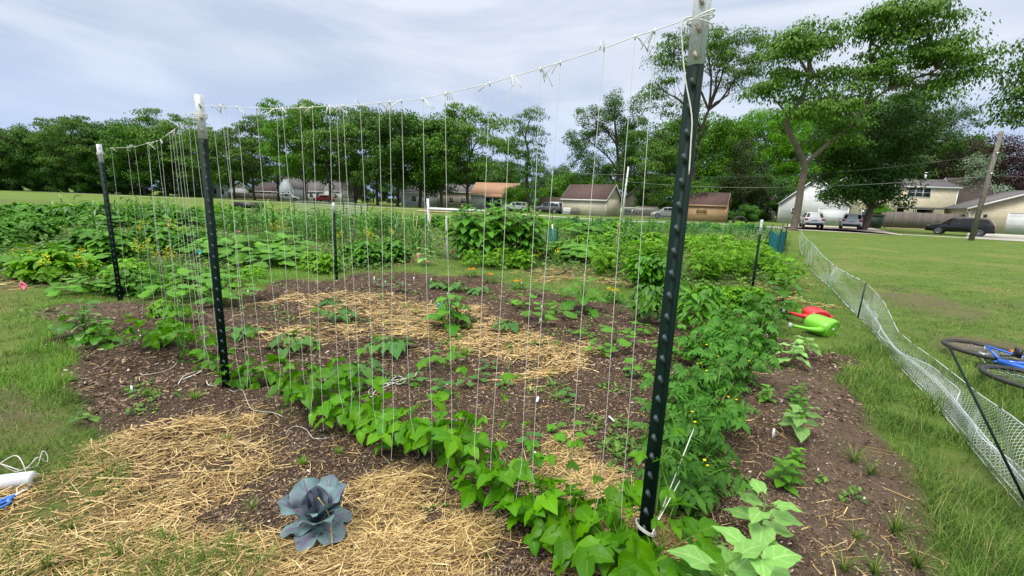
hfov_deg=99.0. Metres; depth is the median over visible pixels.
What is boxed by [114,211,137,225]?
potato plant
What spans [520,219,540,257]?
sunflower plant
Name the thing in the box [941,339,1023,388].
bicycle
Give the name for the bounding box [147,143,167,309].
trellis string
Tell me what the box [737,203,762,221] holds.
shrub
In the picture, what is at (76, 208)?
potato plant
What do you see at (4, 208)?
potato plant
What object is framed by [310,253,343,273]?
bean bush
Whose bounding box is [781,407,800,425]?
zinnia plant
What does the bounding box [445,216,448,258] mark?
wooden post
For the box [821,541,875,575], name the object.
grass clump
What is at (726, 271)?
tomato plant
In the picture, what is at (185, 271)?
young squash plant
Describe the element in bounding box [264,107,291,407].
trellis string
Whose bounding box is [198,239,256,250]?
squash plant
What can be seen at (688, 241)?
bean bush
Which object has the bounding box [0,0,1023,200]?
sky
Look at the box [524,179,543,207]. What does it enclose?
tree
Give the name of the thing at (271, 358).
bean plant
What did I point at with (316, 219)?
corn plant
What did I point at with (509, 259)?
bean bush
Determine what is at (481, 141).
tree
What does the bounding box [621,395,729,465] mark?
tomato plant
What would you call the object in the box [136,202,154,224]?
corn plant
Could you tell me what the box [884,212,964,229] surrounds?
board fence
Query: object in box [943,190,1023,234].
garage
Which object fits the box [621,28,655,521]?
trellis string
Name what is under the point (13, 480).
twine spool
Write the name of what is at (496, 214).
sunflower plant
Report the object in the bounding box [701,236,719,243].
bean bush
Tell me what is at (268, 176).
tree
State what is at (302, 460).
grass clump
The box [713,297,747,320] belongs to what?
tomato plant
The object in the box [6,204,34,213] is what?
potato plant
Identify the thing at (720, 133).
tree
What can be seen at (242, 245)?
squash plant
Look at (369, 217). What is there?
corn plant
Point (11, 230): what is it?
potato plant
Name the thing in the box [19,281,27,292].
marker flag
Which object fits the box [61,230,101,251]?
potato plant
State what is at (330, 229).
corn plant
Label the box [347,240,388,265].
potato plant
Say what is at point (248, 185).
tree
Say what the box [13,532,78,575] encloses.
grass clump
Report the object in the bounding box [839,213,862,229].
parked car
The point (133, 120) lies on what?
tree
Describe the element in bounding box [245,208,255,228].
corn plant
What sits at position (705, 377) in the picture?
tomato plant
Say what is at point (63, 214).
corn plant
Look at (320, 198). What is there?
parked car
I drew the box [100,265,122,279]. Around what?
bean bush
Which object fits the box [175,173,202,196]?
shrub
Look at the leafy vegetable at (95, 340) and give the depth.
4.35 m
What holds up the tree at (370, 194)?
on the lawn at (936, 251)
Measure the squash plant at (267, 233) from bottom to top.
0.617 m
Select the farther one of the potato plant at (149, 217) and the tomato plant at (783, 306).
the potato plant at (149, 217)
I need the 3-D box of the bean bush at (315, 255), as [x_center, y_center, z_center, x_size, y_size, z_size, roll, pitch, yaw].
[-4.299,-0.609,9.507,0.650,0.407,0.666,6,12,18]
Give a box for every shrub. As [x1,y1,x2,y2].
[0,169,30,190]
[22,168,50,191]
[49,169,79,192]
[76,172,102,193]
[100,173,129,194]
[125,177,155,194]
[151,172,179,195]
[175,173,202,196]
[727,211,735,220]
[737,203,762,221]
[864,208,895,214]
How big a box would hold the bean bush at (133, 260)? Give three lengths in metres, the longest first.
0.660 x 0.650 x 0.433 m
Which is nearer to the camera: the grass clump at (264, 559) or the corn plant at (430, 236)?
the grass clump at (264, 559)
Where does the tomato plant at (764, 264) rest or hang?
on the garden plots
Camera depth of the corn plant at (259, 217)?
18.30 m
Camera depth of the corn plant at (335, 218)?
14.70 m
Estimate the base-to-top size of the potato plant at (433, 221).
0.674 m
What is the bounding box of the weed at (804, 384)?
[799,382,808,399]
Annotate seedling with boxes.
[373,278,387,285]
[393,282,408,290]
[407,371,427,385]
[431,378,453,393]
[455,376,473,385]
[472,369,490,381]
[480,359,497,368]
[497,375,512,384]
[516,432,542,446]
[528,286,542,294]
[556,388,575,401]
[567,307,580,318]
[623,366,641,375]
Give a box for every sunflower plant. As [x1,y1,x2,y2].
[442,207,469,258]
[443,205,478,258]
[452,204,479,259]
[453,207,479,253]
[455,205,483,258]
[466,211,490,258]
[469,208,491,251]
[470,214,493,255]
[474,199,500,245]
[477,201,509,251]
[478,222,497,253]
[485,207,503,248]
[488,202,520,251]
[488,204,511,247]
[489,223,507,251]
[490,215,514,249]
[491,212,513,250]
[498,206,527,252]
[501,212,518,251]
[507,206,524,246]
[507,215,533,252]
[512,213,528,251]
[513,202,541,253]
[513,218,536,252]
[518,216,539,256]
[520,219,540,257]
[521,212,547,251]
[522,208,551,257]
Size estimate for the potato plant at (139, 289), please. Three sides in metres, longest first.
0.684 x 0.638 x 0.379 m
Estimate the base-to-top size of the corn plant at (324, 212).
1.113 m
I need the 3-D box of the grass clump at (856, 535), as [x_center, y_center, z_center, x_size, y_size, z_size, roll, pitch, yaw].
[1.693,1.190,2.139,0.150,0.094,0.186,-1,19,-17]
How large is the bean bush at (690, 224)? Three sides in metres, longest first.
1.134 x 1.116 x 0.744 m
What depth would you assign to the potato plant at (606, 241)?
13.47 m
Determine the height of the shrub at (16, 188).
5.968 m
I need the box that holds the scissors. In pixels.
[0,481,40,508]
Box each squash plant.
[0,243,30,268]
[0,246,35,254]
[0,246,79,255]
[4,246,108,262]
[10,245,75,261]
[22,243,88,254]
[44,276,92,292]
[45,279,98,296]
[66,272,124,294]
[67,215,120,223]
[67,242,110,256]
[73,277,107,293]
[76,213,121,222]
[76,219,118,227]
[92,283,149,294]
[102,279,136,294]
[131,215,182,228]
[137,274,206,297]
[139,268,193,284]
[155,275,204,289]
[159,263,210,284]
[161,266,209,283]
[169,268,233,287]
[170,266,208,281]
[172,236,252,249]
[172,283,210,298]
[178,235,269,258]
[188,216,206,225]
[189,238,253,247]
[193,277,255,303]
[196,235,258,245]
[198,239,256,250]
[200,269,250,286]
[200,275,234,288]
[202,243,278,254]
[205,244,271,259]
[206,247,270,262]
[206,278,271,303]
[232,250,294,267]
[233,242,269,258]
[244,245,310,261]
[247,230,285,246]
[258,235,281,240]
[259,233,310,248]
[259,249,303,265]
[262,245,310,253]
[272,238,317,249]
[273,252,321,266]
[278,251,303,266]
[420,349,465,366]
[510,293,539,308]
[521,301,577,321]
[534,243,585,260]
[535,238,569,255]
[546,244,576,257]
[546,300,570,313]
[547,420,595,446]
[549,240,599,246]
[549,241,579,255]
[553,244,596,258]
[558,224,597,237]
[558,245,612,260]
[561,244,603,260]
[562,223,595,234]
[563,222,597,234]
[566,329,592,337]
[571,226,607,234]
[580,229,606,234]
[584,342,610,356]
[588,324,648,351]
[622,357,671,377]
[625,321,655,334]
[649,340,691,360]
[674,337,693,355]
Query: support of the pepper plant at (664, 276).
on the garden plots
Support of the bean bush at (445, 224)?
on the garden plots
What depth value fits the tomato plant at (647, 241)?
9.70 m
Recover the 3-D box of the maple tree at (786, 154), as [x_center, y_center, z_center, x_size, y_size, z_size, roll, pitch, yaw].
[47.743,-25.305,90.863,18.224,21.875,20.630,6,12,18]
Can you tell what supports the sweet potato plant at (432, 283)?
on the garden bed
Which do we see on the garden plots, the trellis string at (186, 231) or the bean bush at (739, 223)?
the bean bush at (739, 223)
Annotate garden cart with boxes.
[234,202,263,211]
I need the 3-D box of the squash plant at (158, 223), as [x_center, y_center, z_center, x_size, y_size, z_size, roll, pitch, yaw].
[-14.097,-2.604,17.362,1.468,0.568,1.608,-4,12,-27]
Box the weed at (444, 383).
[436,378,445,391]
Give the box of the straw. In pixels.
[0,254,948,575]
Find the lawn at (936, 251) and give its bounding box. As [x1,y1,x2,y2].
[0,187,1023,575]
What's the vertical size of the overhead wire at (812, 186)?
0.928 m
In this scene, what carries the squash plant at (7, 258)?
on the garden plots
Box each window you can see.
[449,197,453,202]
[461,198,465,203]
[696,206,706,213]
[907,187,931,197]
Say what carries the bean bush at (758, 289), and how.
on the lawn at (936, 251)
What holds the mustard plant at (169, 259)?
on the garden plots
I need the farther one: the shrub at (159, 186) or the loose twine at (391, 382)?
the shrub at (159, 186)
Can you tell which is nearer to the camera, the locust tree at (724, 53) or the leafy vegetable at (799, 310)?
the leafy vegetable at (799, 310)
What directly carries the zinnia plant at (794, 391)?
on the garden bed
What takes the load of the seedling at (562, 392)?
on the garden bed
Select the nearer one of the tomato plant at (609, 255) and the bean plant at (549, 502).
the bean plant at (549, 502)
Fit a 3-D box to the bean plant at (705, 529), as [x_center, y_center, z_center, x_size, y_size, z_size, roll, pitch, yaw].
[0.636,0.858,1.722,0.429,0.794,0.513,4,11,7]
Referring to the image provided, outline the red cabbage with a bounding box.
[277,474,351,550]
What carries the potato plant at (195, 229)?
on the garden plots
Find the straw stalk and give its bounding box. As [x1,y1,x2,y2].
[318,497,332,550]
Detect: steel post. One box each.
[96,144,122,300]
[194,94,229,387]
[332,203,337,279]
[638,0,711,538]
[751,220,762,287]
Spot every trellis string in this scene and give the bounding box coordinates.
[111,147,128,300]
[126,146,142,312]
[128,145,158,319]
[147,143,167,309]
[148,142,163,316]
[149,140,178,312]
[160,139,181,346]
[166,132,196,346]
[169,133,184,356]
[170,130,209,358]
[178,126,203,361]
[179,123,204,332]
[180,114,210,366]
[192,112,218,371]
[211,105,240,382]
[217,104,250,384]
[220,105,248,381]
[236,106,268,390]
[256,107,280,401]
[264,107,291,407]
[282,107,304,382]
[300,106,312,425]
[304,106,323,430]
[326,104,345,418]
[334,104,359,413]
[336,105,351,413]
[352,100,380,442]
[378,101,392,454]
[384,100,393,455]
[388,99,418,453]
[422,97,434,413]
[445,91,453,474]
[474,81,489,479]
[490,75,520,470]
[516,66,552,497]
[532,60,560,494]
[570,40,604,507]
[592,34,647,525]
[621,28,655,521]
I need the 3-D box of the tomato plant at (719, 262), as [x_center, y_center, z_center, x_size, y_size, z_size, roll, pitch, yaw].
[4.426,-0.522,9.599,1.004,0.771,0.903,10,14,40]
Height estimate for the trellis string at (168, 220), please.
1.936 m
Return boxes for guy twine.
[651,429,693,534]
[654,480,679,528]
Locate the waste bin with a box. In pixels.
[861,214,884,227]
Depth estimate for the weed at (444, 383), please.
3.41 m
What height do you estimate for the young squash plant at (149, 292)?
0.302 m
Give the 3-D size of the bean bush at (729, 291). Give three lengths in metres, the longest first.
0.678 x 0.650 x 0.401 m
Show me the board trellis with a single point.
(436, 210)
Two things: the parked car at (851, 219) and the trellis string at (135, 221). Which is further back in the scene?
the parked car at (851, 219)
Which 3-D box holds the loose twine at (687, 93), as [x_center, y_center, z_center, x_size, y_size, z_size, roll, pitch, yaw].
[0.591,-0.647,1.487,0.079,0.507,0.005,6,12,20]
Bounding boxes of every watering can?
[782,306,833,319]
[788,314,839,337]
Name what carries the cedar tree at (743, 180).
on the lawn at (936, 251)
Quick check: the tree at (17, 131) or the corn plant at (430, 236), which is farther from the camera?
the tree at (17, 131)
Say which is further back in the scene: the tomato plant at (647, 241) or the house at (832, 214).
the house at (832, 214)
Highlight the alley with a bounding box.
[33,191,964,237]
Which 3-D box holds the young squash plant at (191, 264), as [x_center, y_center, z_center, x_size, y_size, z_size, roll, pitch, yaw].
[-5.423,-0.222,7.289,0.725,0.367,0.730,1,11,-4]
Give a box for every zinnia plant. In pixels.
[756,384,775,402]
[763,457,801,495]
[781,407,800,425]
[784,385,802,403]
[784,447,805,467]
[785,459,804,484]
[788,394,810,417]
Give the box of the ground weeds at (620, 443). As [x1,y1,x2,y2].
[0,209,868,545]
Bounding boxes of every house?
[212,181,248,197]
[254,182,276,193]
[275,176,306,200]
[306,180,334,201]
[332,179,353,201]
[400,185,438,206]
[439,184,473,207]
[469,182,519,209]
[560,184,622,216]
[624,183,661,214]
[687,192,730,222]
[736,191,775,220]
[775,176,851,225]
[838,172,962,214]
[944,178,994,203]
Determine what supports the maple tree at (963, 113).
on the lawn at (936, 251)
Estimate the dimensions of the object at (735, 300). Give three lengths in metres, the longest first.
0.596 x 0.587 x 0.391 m
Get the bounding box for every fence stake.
[857,283,866,318]
[948,346,1023,500]
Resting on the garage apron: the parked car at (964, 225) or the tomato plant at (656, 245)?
the parked car at (964, 225)
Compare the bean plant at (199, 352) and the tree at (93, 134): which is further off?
the tree at (93, 134)
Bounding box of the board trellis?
[417,199,526,248]
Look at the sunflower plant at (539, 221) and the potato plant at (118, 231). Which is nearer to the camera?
the potato plant at (118, 231)
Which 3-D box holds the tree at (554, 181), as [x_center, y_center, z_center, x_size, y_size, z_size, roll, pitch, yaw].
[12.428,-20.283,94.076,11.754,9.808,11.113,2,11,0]
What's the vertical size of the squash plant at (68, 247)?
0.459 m
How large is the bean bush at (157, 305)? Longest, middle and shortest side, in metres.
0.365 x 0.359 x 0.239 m
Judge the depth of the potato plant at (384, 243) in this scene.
11.18 m
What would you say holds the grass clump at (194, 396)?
on the garden bed
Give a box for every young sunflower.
[67,309,104,340]
[416,246,436,263]
[666,539,768,575]
[699,526,801,575]
[721,478,803,553]
[772,404,823,442]
[776,339,810,366]
[788,335,821,358]
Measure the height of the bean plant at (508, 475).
0.794 m
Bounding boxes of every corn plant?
[45,201,58,222]
[55,195,70,230]
[60,193,99,228]
[78,197,106,230]
[82,202,95,228]
[113,200,117,218]
[117,197,134,226]
[126,193,150,224]
[132,197,141,217]
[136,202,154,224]
[146,194,160,210]
[149,198,173,223]
[163,198,170,225]
[168,203,174,226]
[201,204,225,228]
[215,202,226,229]
[215,203,229,230]
[224,204,239,231]
[226,203,235,232]
[228,206,237,233]
[235,206,244,232]
[235,206,249,234]
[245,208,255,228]
[245,208,261,229]
[247,204,265,227]
[250,203,269,229]
[253,209,265,231]
[260,199,273,229]
[266,199,283,231]
[276,209,289,234]
[281,215,292,233]
[283,208,303,238]
[284,212,303,240]
[284,215,298,239]
[288,213,300,239]
[295,211,305,237]
[297,213,318,236]
[300,216,310,239]
[301,216,312,240]
[306,214,319,239]
[309,210,319,236]
[310,208,324,234]
[314,208,326,232]
[314,217,330,241]
[316,210,337,242]
[318,210,328,242]
[325,209,344,233]
[325,217,337,240]
[336,217,345,241]
[339,219,351,237]
[341,212,356,233]
[349,215,361,240]
[355,211,364,235]
[357,217,372,240]
[361,206,379,239]
[361,214,367,238]
[370,212,387,235]
[372,211,387,235]
[376,210,387,234]
[392,215,395,236]
[393,212,402,237]
[394,215,410,240]
[407,221,422,252]
[411,224,417,251]
[414,221,424,250]
[420,223,433,255]
[424,221,435,254]
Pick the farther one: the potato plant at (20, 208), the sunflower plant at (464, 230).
the potato plant at (20, 208)
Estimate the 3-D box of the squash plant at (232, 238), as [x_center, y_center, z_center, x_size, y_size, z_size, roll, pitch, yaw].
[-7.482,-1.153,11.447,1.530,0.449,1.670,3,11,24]
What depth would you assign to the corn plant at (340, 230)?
14.68 m
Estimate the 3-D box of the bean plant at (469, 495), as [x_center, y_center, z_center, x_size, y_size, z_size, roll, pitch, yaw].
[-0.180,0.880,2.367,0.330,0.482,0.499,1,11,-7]
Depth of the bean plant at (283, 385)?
3.20 m
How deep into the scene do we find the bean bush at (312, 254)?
9.28 m
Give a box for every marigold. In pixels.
[465,268,477,277]
[483,273,496,283]
[511,279,523,289]
[601,286,624,302]
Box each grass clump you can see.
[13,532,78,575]
[41,507,95,540]
[92,533,137,563]
[137,386,157,396]
[139,518,186,551]
[173,528,227,571]
[183,389,204,399]
[202,519,251,556]
[231,538,295,571]
[237,493,258,510]
[292,453,310,464]
[456,344,474,356]
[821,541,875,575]
[839,440,883,462]
[842,516,875,542]
[845,534,908,575]
[854,452,895,475]
[866,522,966,574]
[870,500,937,546]
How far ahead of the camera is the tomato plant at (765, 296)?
6.62 m
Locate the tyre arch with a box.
[732,216,747,222]
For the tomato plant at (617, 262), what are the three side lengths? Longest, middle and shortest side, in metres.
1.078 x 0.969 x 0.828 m
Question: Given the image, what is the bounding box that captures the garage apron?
[965,233,1023,240]
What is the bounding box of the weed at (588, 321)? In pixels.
[585,313,591,328]
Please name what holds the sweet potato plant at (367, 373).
on the garden bed
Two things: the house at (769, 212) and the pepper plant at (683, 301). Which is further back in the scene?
the house at (769, 212)
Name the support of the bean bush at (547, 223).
on the garden plots
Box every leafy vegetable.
[43,299,118,346]
[76,320,123,349]
[424,294,473,335]
[434,293,477,322]
[561,276,606,317]
[764,273,810,308]
[787,297,804,313]
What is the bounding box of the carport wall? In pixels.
[541,197,561,212]
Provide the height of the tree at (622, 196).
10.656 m
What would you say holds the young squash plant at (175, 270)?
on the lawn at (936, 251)
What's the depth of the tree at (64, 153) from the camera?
105.28 m
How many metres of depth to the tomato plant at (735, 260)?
10.83 m
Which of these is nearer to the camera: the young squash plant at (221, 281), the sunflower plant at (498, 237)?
the young squash plant at (221, 281)
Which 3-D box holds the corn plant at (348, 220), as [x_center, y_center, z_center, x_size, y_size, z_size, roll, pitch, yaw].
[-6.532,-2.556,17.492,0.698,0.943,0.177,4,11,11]
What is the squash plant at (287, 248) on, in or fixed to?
on the garden plots
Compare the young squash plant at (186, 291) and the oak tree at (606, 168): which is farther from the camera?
the oak tree at (606, 168)
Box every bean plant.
[120,296,182,349]
[121,276,198,344]
[143,276,210,356]
[153,277,199,320]
[177,306,227,359]
[192,347,236,371]
[211,365,263,389]
[215,328,285,385]
[248,355,294,389]
[267,323,327,403]
[283,300,356,409]
[308,353,375,425]
[313,340,386,432]
[353,370,406,444]
[366,414,411,454]
[371,353,448,454]
[404,388,479,470]
[409,334,490,467]
[448,408,504,510]
[456,361,559,490]
[482,411,568,529]
[490,448,593,556]
[530,425,635,571]
[551,435,663,575]
[552,467,637,575]
[618,410,730,575]
[632,525,700,572]
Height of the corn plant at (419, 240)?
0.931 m
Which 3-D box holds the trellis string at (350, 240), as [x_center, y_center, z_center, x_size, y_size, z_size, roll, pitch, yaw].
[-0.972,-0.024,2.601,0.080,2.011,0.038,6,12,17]
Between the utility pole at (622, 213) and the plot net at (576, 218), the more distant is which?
the utility pole at (622, 213)
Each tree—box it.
[0,122,41,190]
[0,143,68,191]
[0,152,23,189]
[0,155,29,190]
[9,129,67,174]
[14,146,49,191]
[17,116,112,192]
[36,155,82,192]
[39,145,98,192]
[40,114,123,146]
[57,145,110,193]
[72,118,150,172]
[83,157,130,193]
[85,143,155,194]
[94,119,189,195]
[114,117,185,195]
[123,107,216,196]
[150,129,200,194]
[160,170,186,195]
[168,128,236,186]
[197,120,286,199]
[200,132,270,198]
[224,114,311,200]
[240,167,269,192]
[254,97,348,202]
[255,165,284,186]
[263,100,367,203]
[304,154,337,180]
[308,107,390,203]
[323,105,407,204]
[326,156,365,197]
[343,108,436,206]
[358,175,387,202]
[364,109,465,207]
[375,171,401,203]
[401,112,487,207]
[410,102,521,208]
[444,163,475,183]
[469,162,522,185]
[483,156,524,178]
[492,105,551,211]
[492,173,521,184]
[501,185,534,210]
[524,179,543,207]
[530,164,575,189]
[532,185,564,205]
[545,169,595,192]
[555,87,651,192]
[603,129,678,199]
[620,177,628,206]
[624,23,786,198]
[632,173,673,209]
[651,114,762,198]
[674,111,773,192]
[698,107,799,208]
[700,171,750,216]
[713,135,778,219]
[724,92,846,196]
[729,0,1023,230]
[743,171,796,220]
[759,90,916,186]
[807,87,955,229]
[847,192,903,211]
[871,62,966,178]
[890,89,992,179]
[911,130,1002,177]
[916,140,1011,189]
[931,131,1023,192]
[951,152,1014,193]
[966,34,1023,135]
[981,136,1023,192]
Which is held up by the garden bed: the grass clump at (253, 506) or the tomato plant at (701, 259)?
the grass clump at (253, 506)
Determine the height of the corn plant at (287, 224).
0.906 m
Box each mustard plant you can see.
[38,254,49,281]
[74,249,88,275]
[78,258,89,279]
[132,240,145,261]
[137,220,148,241]
[140,237,155,267]
[148,247,162,271]
[163,248,175,272]
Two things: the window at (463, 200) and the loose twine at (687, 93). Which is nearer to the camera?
the loose twine at (687, 93)
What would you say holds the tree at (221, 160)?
on the lawn at (936, 251)
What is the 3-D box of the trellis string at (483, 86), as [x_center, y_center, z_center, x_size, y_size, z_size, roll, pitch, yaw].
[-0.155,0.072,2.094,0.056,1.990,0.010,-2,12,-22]
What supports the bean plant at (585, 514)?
on the garden bed
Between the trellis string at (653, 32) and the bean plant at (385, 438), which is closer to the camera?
the trellis string at (653, 32)
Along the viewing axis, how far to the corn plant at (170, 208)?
17.73 m
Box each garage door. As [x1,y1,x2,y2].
[818,208,848,225]
[1003,212,1023,233]
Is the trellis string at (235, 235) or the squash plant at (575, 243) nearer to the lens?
the trellis string at (235, 235)
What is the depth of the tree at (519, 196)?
79.12 m
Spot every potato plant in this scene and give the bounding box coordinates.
[0,206,11,214]
[0,210,10,214]
[0,219,30,244]
[0,224,34,245]
[4,202,33,208]
[4,210,45,220]
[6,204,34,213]
[8,216,54,231]
[15,220,55,240]
[25,217,55,236]
[32,204,51,214]
[32,218,65,235]
[43,206,75,226]
[55,227,98,250]
[57,204,82,217]
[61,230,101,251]
[78,202,95,210]
[81,204,104,210]
[81,206,114,219]
[81,230,146,261]
[83,228,145,261]
[100,268,150,295]
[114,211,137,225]
[114,271,165,296]
[122,264,171,291]
[128,230,149,242]
[131,225,156,243]
[137,210,168,227]
[139,234,178,254]
[140,208,167,226]
[150,226,181,241]
[170,210,190,224]
[171,231,202,251]
[173,231,202,252]
[176,210,203,225]
[180,227,207,237]
[225,324,265,342]
[267,330,321,355]
[318,296,342,307]
[319,306,361,323]
[321,357,387,392]
[337,246,353,262]
[344,244,381,264]
[346,240,360,261]
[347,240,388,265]
[362,333,415,359]
[370,217,382,228]
[378,237,410,251]
[379,218,392,228]
[380,240,414,262]
[406,218,423,228]
[417,219,427,227]
[424,217,435,226]
[427,278,447,289]
[437,217,452,227]
[443,281,469,291]
[466,286,489,294]
[490,318,522,333]
[583,236,600,250]
[596,239,617,255]
[610,236,626,244]
[615,238,638,255]
[626,233,647,248]
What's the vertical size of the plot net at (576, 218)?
0.949 m
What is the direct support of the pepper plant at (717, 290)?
on the garden bed
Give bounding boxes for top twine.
[120,112,195,147]
[203,18,689,108]
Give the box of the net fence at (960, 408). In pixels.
[798,230,1023,509]
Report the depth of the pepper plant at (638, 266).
8.28 m
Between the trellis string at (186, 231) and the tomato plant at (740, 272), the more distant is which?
the tomato plant at (740, 272)
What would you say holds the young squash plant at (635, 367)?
on the garden bed
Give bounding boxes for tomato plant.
[585,238,630,271]
[585,249,620,276]
[588,243,622,269]
[613,240,654,273]
[614,236,664,273]
[614,245,637,266]
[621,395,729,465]
[625,434,756,523]
[632,366,714,426]
[633,240,667,260]
[640,236,689,257]
[644,407,739,508]
[646,238,688,264]
[665,383,759,457]
[669,357,740,397]
[674,324,724,358]
[675,323,742,368]
[682,245,734,281]
[682,359,752,431]
[683,239,733,272]
[683,253,723,278]
[685,243,720,268]
[687,248,738,280]
[689,307,740,346]
[690,250,722,269]
[692,240,724,259]
[696,251,736,277]
[699,347,766,396]
[700,239,741,271]
[707,312,778,360]
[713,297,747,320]
[716,343,782,387]
[717,241,746,267]
[719,252,741,273]
[720,250,742,272]
[721,240,751,253]
[722,246,763,281]
[726,303,774,339]
[728,247,761,272]
[733,237,772,271]
[734,244,771,272]
[734,314,788,358]
[737,289,775,312]
[737,295,794,332]
[754,248,803,280]
[757,252,780,270]
[758,244,786,272]
[762,298,799,319]
[765,250,811,283]
[767,252,809,283]
[767,260,805,289]
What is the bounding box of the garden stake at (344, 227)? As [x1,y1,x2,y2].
[342,208,346,246]
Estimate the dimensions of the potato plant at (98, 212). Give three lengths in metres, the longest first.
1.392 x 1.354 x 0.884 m
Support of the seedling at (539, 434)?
on the garden bed
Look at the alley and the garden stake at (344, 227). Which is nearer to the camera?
the garden stake at (344, 227)
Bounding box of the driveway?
[767,224,901,234]
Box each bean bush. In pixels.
[0,252,49,281]
[13,249,92,282]
[75,256,108,275]
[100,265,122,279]
[106,258,151,270]
[110,262,152,273]
[111,264,150,274]
[145,298,177,318]
[229,268,243,279]
[241,265,262,275]
[246,268,269,279]
[294,254,315,270]
[298,251,323,263]
[300,251,321,268]
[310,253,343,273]
[310,255,339,274]
[439,220,452,229]
[460,249,486,266]
[480,253,499,266]
[481,251,511,268]
[488,247,514,265]
[502,254,515,267]
[508,252,532,269]
[515,249,538,265]
[544,220,559,229]
[559,220,572,226]
[572,235,586,243]
[605,231,621,236]
[611,221,626,230]
[640,232,653,243]
[649,232,665,243]
[658,234,668,242]
[684,236,695,250]
[686,222,697,230]
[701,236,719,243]
[705,233,719,240]
[709,223,721,230]
[713,286,736,309]
[719,236,735,241]
[721,284,758,309]
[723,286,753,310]
[725,241,745,253]
[734,222,744,228]
[743,286,773,309]
[745,222,755,229]
[754,223,766,230]
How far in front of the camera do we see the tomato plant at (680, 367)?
3.57 m
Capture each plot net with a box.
[293,199,367,215]
[507,215,782,235]
[546,224,558,242]
[768,224,787,257]
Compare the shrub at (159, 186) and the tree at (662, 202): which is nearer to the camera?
the tree at (662, 202)
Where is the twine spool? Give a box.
[0,451,47,489]
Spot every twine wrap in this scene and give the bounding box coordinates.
[194,113,207,119]
[635,518,655,536]
[686,9,715,30]
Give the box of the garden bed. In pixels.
[29,271,935,575]
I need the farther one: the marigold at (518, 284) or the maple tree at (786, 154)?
the maple tree at (786, 154)
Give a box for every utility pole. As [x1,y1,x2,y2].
[621,167,628,217]
[968,131,1003,240]
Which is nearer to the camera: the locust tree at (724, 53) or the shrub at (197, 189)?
the locust tree at (724, 53)
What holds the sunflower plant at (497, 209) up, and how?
on the garden plots
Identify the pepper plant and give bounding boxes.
[620,252,662,288]
[624,283,663,322]
[629,260,663,285]
[644,255,682,286]
[650,254,683,272]
[652,258,684,284]
[658,282,693,312]
[676,291,715,330]
[693,282,726,313]
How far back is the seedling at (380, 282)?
7.69 m
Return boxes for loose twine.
[178,370,201,383]
[368,373,416,396]
[681,16,692,174]
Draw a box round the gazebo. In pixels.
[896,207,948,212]
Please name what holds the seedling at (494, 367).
on the garden bed
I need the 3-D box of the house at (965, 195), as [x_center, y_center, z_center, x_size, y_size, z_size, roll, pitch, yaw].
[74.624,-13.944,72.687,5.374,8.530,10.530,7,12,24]
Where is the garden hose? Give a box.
[525,266,572,275]
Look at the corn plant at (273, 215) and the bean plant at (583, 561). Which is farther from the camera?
the corn plant at (273, 215)
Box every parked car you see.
[280,193,299,200]
[313,195,334,201]
[502,202,526,210]
[651,207,671,217]
[799,211,824,228]
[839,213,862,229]
[925,217,996,236]
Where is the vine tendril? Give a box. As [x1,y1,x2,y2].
[655,447,687,516]
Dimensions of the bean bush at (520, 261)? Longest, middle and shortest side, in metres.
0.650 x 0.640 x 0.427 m
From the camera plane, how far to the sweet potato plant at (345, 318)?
5.41 m
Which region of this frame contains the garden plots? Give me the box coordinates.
[0,199,796,299]
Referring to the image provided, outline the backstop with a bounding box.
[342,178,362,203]
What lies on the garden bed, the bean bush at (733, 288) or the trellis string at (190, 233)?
the bean bush at (733, 288)
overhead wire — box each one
[627,176,985,187]
[635,154,991,176]
[992,154,1023,177]
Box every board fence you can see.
[228,192,276,199]
[635,206,657,216]
[881,212,886,227]
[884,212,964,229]
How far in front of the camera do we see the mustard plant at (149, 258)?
8.32 m
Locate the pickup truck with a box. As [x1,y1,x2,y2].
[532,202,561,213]
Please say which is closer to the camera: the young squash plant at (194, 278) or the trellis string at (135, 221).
the trellis string at (135, 221)
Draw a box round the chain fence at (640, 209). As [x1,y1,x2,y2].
[621,207,670,218]
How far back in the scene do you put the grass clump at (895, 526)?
2.20 m
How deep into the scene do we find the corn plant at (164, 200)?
18.39 m
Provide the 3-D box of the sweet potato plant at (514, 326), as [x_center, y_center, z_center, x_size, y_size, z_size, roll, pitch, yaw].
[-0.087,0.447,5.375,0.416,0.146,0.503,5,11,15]
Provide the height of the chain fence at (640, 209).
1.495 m
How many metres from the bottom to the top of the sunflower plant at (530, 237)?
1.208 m
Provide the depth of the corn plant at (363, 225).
15.30 m
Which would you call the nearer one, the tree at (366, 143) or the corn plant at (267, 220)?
the corn plant at (267, 220)
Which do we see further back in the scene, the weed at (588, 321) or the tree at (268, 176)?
the tree at (268, 176)
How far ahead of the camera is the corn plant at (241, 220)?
15.85 m
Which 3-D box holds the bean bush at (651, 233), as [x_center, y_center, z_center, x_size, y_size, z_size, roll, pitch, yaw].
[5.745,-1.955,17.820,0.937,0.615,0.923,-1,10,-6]
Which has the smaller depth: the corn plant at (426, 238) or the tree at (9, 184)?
the corn plant at (426, 238)

